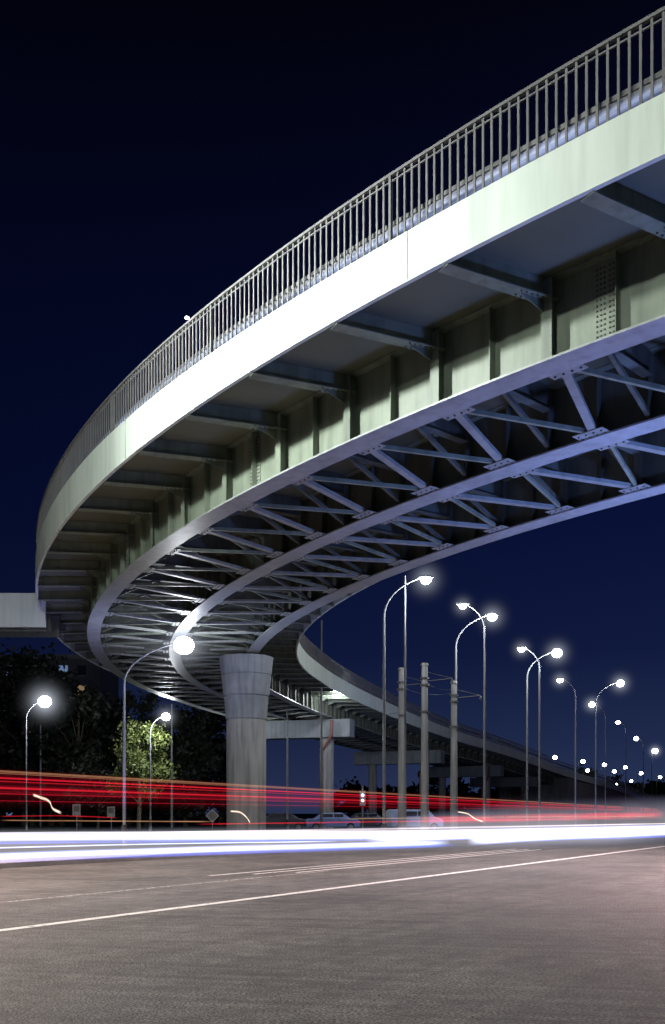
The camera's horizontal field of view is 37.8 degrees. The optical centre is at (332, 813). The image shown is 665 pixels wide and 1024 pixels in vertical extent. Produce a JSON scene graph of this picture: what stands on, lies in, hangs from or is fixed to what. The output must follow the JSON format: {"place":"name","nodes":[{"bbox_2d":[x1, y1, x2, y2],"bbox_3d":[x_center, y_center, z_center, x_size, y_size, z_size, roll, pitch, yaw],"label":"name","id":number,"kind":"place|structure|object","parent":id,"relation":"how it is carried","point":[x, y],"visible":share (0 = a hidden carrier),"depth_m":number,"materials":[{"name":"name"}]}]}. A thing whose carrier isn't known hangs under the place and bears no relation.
{"place":"outdoors","nodes":[
{"label":"outdoors","id":0,"kind":"place"},
{"bbox_2d":[0,829,664,1023],"bbox_3d":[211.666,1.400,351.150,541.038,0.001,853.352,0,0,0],"label":"road","id":1,"kind":"structure","parent":0,"point":[579,940],"depth_m":10.92,"materials":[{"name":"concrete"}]},
{"bbox_2d":[0,846,664,930],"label":"road markings","id":2,"kind":"object","parent":1,"relation":"on","point":[14,928],"visible":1,"depth_m":18.45,"materials":[{"name":"white paint"}]},
{"bbox_2d":[0,814,664,854],"bbox_3d":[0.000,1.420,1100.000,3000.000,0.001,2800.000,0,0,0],"label":"ground","id":3,"kind":"structure","parent":0,"point":[13,831],"depth_m":75.03,"materials":[{"name":"plant"}]},
{"bbox_2d":[0,593,65,636],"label":"side viaduct","id":4,"kind":"object","parent":3,"relation":"on","point":[22,615],"visible":0.82,"depth_m":43.52,"materials":[{"name":"paint"}]},
{"bbox_2d":[25,696,50,829],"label":"street lamp","id":5,"kind":"object","parent":3,"relation":"on","point":[44,701],"visible":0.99,"depth_m":79.94,"materials":[{"name":"grey metal"}]},
{"bbox_2d":[39,725,41,827],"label":"metal pole","id":6,"kind":"object","parent":3,"relation":"on","point":[40,804],"visible":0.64,"depth_m":94.93,"materials":[{"name":"grey metal"}]},
{"bbox_2d":[0,654,118,822],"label":"apartment block","id":7,"kind":"structure","parent":3,"relation":"on","point":[92,675],"depth_m":136.00,"materials":[{"name":"concrete"}]},
{"bbox_2d":[2,665,86,815],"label":"windows","id":8,"kind":"structure","parent":7,"relation":"in","point":[82,668],"depth_m":135.92,"materials":[{"name":"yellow glass"}]},
{"bbox_2d":[64,748,134,828],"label":"deciduous tree","id":9,"kind":"object","parent":3,"relation":"on","point":[98,801],"visible":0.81,"depth_m":87.09,"materials":[{"name":"green plant"}]},
{"bbox_2d":[0,637,226,826],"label":"background tree row","id":10,"kind":"object","parent":3,"relation":"on","point":[74,729],"visible":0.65,"depth_m":101.17,"materials":[{"name":"green plant"}]},
{"bbox_2d":[105,716,183,829],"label":"deciduous tree","id":11,"kind":"object","parent":3,"relation":"on","point":[137,767],"visible":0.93,"depth_m":80.18,"materials":[{"name":"green plant"}]},
{"bbox_2d":[121,636,193,845],"bbox_3d":[-6.522,-4.106,41.700,5.260,11.212,5.000,0,0,0],"label":"street lamp","id":12,"kind":"object","parent":3,"relation":"on","point":[183,645],"visible":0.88,"depth_m":41.93,"materials":[{"name":"grey metal"}]},
{"bbox_2d":[149,713,169,830],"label":"street lamp","id":13,"kind":"object","parent":3,"relation":"on","point":[165,716],"visible":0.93,"depth_m":77.94,"materials":[{"name":"grey metal"}]},
{"bbox_2d":[171,704,172,827],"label":"metal pole","id":14,"kind":"object","parent":3,"relation":"on","point":[171,765],"visible":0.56,"depth_m":89.92,"materials":[{"name":"grey metal"}]},
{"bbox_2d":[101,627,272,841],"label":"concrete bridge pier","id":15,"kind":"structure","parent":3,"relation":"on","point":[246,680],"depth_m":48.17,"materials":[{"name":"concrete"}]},
{"bbox_2d":[35,6,664,807],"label":"curved overpass bridge","id":16,"kind":"structure","parent":15,"relation":"on","point":[483,366],"depth_m":22.32,"materials":[{"name":"paint"}]},
{"bbox_2d":[206,809,218,841],"bbox_3d":[-5.947,0.621,48.033,0.677,1.659,0.102,0,0,0],"label":"traffic sign","id":17,"kind":"object","parent":3,"relation":"on","point":[212,815],"visible":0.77,"depth_m":47.99,"materials":[{"name":"metal"}]},
{"bbox_2d":[266,718,354,829],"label":"bridge pier","id":18,"kind":"structure","parent":3,"relation":"on","point":[333,728],"depth_m":80.56,"materials":[{"name":"concrete"}]},
{"bbox_2d":[286,691,335,830],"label":"street lamp","id":19,"kind":"object","parent":3,"relation":"on","point":[287,824],"visible":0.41,"depth_m":74.94,"materials":[{"name":"grey metal"}]},
{"bbox_2d":[0,827,664,867],"bbox_3d":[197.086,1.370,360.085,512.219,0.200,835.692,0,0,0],"label":"kerb","id":20,"kind":"structure","parent":3,"relation":"on","point":[90,860],"depth_m":33.34,"materials":[{"name":"concrete"}]},
{"bbox_2d":[360,785,364,838],"bbox_3d":[1.611,-0.025,51.903,0.300,2.950,0.305,0,0,0],"label":"traffic light","id":21,"kind":"object","parent":3,"relation":"on","point":[362,798],"visible":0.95,"depth_m":51.80,"materials":[{"name":"grey metal"}]},
{"bbox_2d":[354,749,444,812],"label":"bridge pier","id":22,"kind":"structure","parent":3,"relation":"on","point":[372,760],"depth_m":112.18,"materials":[{"name":"concrete"}]},
{"bbox_2d":[429,765,503,823],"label":"bridge pier","id":23,"kind":"structure","parent":3,"relation":"on","point":[442,773],"depth_m":132.03,"materials":[{"name":"concrete"}]},
{"bbox_2d":[456,602,486,839],"bbox_3d":[6.667,-5.253,49.700,2.800,13.506,2.800,0,0,0],"label":"street lamp","id":24,"kind":"object","parent":3,"relation":"on","point":[462,605],"visible":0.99,"depth_m":49.95,"materials":[{"name":"grey metal"}]},
{"bbox_2d":[334,761,664,817],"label":"distant trees","id":25,"kind":"object","parent":3,"relation":"on","point":[349,796],"visible":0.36,"depth_m":285.41,"materials":[{"name":"green plant"}]},
{"bbox_2d":[470,776,537,821],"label":"bridge pier","id":26,"kind":"structure","parent":3,"relation":"on","point":[477,782],"depth_m":148.68,"materials":[{"name":"concrete"}]},
{"bbox_2d":[499,777,654,821],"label":"abutment retaining wall","id":27,"kind":"structure","parent":3,"relation":"on","point":[557,800],"depth_m":167.02,"materials":[{"name":"concrete"}]},
{"bbox_2d":[588,702,606,827],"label":"street lamp","id":28,"kind":"object","parent":3,"relation":"on","point":[591,704],"visible":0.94,"depth_m":94.93,"materials":[{"name":"grey metal"}]},
{"bbox_2d":[615,720,626,824],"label":"street lamp","id":29,"kind":"object","parent":3,"relation":"on","point":[617,721],"visible":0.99,"depth_m":112.94,"materials":[{"name":"grey metal"}]},
{"bbox_2d":[651,749,657,820],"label":"street lamp","id":30,"kind":"object","parent":3,"relation":"on","point":[654,750],"visible":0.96,"depth_m":164.97,"materials":[{"name":"grey metal"}]},
{"bbox_2d":[656,776,661,817],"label":"street lamp","id":31,"kind":"object","parent":3,"relation":"on","point":[656,793],"visible":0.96,"depth_m":259.94,"materials":[{"name":"grey metal"}]},
{"bbox_2d":[0,821,664,848],"bbox_3d":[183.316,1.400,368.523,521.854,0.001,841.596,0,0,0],"label":"side road","id":32,"kind":"structure","parent":0,"point":[56,842],"depth_m":58.13,"materials":[{"name":"grey asphalt"}]},
{"bbox_2d":[72,804,80,840],"bbox_3d":[-12.671,0.504,48.033,0.400,1.892,0.102,0,0,0],"label":"traffic sign","id":33,"kind":"object","parent":32,"relation":"on","point":[76,810],"visible":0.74,"depth_m":47.99,"materials":[{"name":"metal"}]},
{"bbox_2d":[107,806,114,839],"bbox_3d":[-11.414,0.551,50.033,0.400,1.797,0.102,0,0,0],"label":"traffic sign","id":34,"kind":"object","parent":32,"relation":"on","point":[111,811],"visible":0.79,"depth_m":49.99,"materials":[{"name":"metal"}]},
{"bbox_2d":[266,813,305,830],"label":"parked car","id":35,"kind":"object","parent":32,"relation":"on","point":[279,820],"visible":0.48,"depth_m":75.14,"materials":[{"name":"paint"}]},
{"bbox_2d":[320,620,322,832],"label":"metal pole","id":36,"kind":"object","parent":32,"relation":"on","point":[321,757],"visible":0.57,"depth_m":69.93,"materials":[{"name":"grey metal"}]},
{"bbox_2d":[305,813,360,830],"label":"parked car","id":37,"kind":"object","parent":32,"relation":"on","point":[345,822],"visible":0.93,"depth_m":75.15,"materials":[{"name":"paint"}]},
{"bbox_2d":[349,813,381,828],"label":"parked car","id":38,"kind":"object","parent":32,"relation":"on","point":[375,819],"visible":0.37,"depth_m":83.17,"materials":[{"name":"paint"}]},
{"bbox_2d":[386,809,443,830],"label":"parked van","id":39,"kind":"object","parent":32,"relation":"on","point":[413,818],"visible":0.62,"depth_m":75.13,"materials":[{"name":"paint"}]},
{"bbox_2d":[620,801,642,821],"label":"bus shelter","id":40,"kind":"object","parent":32,"relation":"on","point":[633,811],"visible":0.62,"depth_m":150.57,"materials":[{"name":"clear glass"}]},
{"bbox_2d":[634,737,643,822],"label":"street lamp","id":41,"kind":"object","parent":32,"relation":"on","point":[636,738],"visible":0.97,"depth_m":137.93,"materials":[{"name":"grey metal"}]},
{"bbox_2d":[0,825,664,862],"bbox_3d":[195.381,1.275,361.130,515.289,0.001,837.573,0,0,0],"label":"pavement","id":42,"kind":"structure","parent":0,"point":[71,855],"depth_m":35.99,"materials":[{"name":"concrete"}]},
{"bbox_2d":[403,576,406,840],"bbox_3d":[3.326,-4.689,44.500,0.160,12.378,0.156,0,0,0],"label":"metal pole","id":43,"kind":"object","parent":42,"relation":"on","point":[404,835],"visible":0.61,"depth_m":44.45,"materials":[{"name":"grey metal"}]},
{"bbox_2d":[381,574,433,840],"bbox_3d":[4.189,-5.507,44.100,3.914,14.014,3.800,0,0,0],"label":"street lamp","id":44,"kind":"object","parent":42,"relation":"on","point":[425,578],"visible":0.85,"depth_m":44.34,"materials":[{"name":"grey metal"}]},
{"bbox_2d":[397,667,429,837],"bbox_3d":[4.178,-2.997,49.713,1.807,8.994,0.459,0,0,25],"label":"concrete catenary pole","id":45,"kind":"object","parent":42,"relation":"on","point":[400,682],"visible":0.77,"depth_m":49.84,"materials":[{"name":"concrete"}]},
{"bbox_2d":[268,687,449,718],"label":"overhead wires","id":46,"kind":"object","parent":45,"relation":"attached to","point":[369,716],"visible":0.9,"depth_m":52.21,"materials":[{"name":"metal"}]},
{"bbox_2d":[420,663,452,837],"bbox_3d":[5.262,-3.039,48.713,1.807,9.077,0.459,0,0,25],"label":"concrete catenary pole","id":47,"kind":"object","parent":42,"relation":"on","point":[424,807],"visible":0.98,"depth_m":48.84,"materials":[{"name":"concrete"}]},
{"bbox_2d":[450,681,481,836],"bbox_3d":[7.122,-2.794,51.713,1.807,8.588,0.459,0,0,25],"label":"concrete catenary pole","id":48,"kind":"object","parent":42,"relation":"on","point":[453,791],"visible":0.94,"depth_m":51.84,"materials":[{"name":"concrete"}]},
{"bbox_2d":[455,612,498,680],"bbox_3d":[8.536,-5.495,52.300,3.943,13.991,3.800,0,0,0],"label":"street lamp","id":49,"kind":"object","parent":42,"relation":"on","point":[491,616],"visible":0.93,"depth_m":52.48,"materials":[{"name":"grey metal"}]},
{"bbox_2d":[516,645,540,832],"bbox_3d":[12.218,-5.353,62.700,3.200,13.706,3.200,0,0,0],"label":"street lamp","id":50,"kind":"object","parent":42,"relation":"on","point":[521,648],"visible":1,"depth_m":62.94,"materials":[{"name":"grey metal"}]},
{"bbox_2d":[525,649,561,831],"bbox_3d":[14.854,-5.649,64.200,4.400,14.298,4.400,0,0,0],"label":"street lamp","id":51,"kind":"object","parent":42,"relation":"on","point":[556,653],"visible":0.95,"depth_m":64.44,"materials":[{"name":"grey metal"}]},
{"bbox_2d":[556,677,576,828],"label":"street lamp","id":52,"kind":"object","parent":42,"relation":"on","point":[560,679],"visible":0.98,"depth_m":77.43,"materials":[{"name":"grey metal"}]},
{"bbox_2d":[594,680,623,828],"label":"street lamp","id":53,"kind":"object","parent":42,"relation":"on","point":[619,683],"visible":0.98,"depth_m":79.44,"materials":[{"name":"grey metal"}]},
{"bbox_2d":[0,0,664,813],"label":"sky","id":54,"kind":"structure","parent":0,"point":[154,154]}
]}

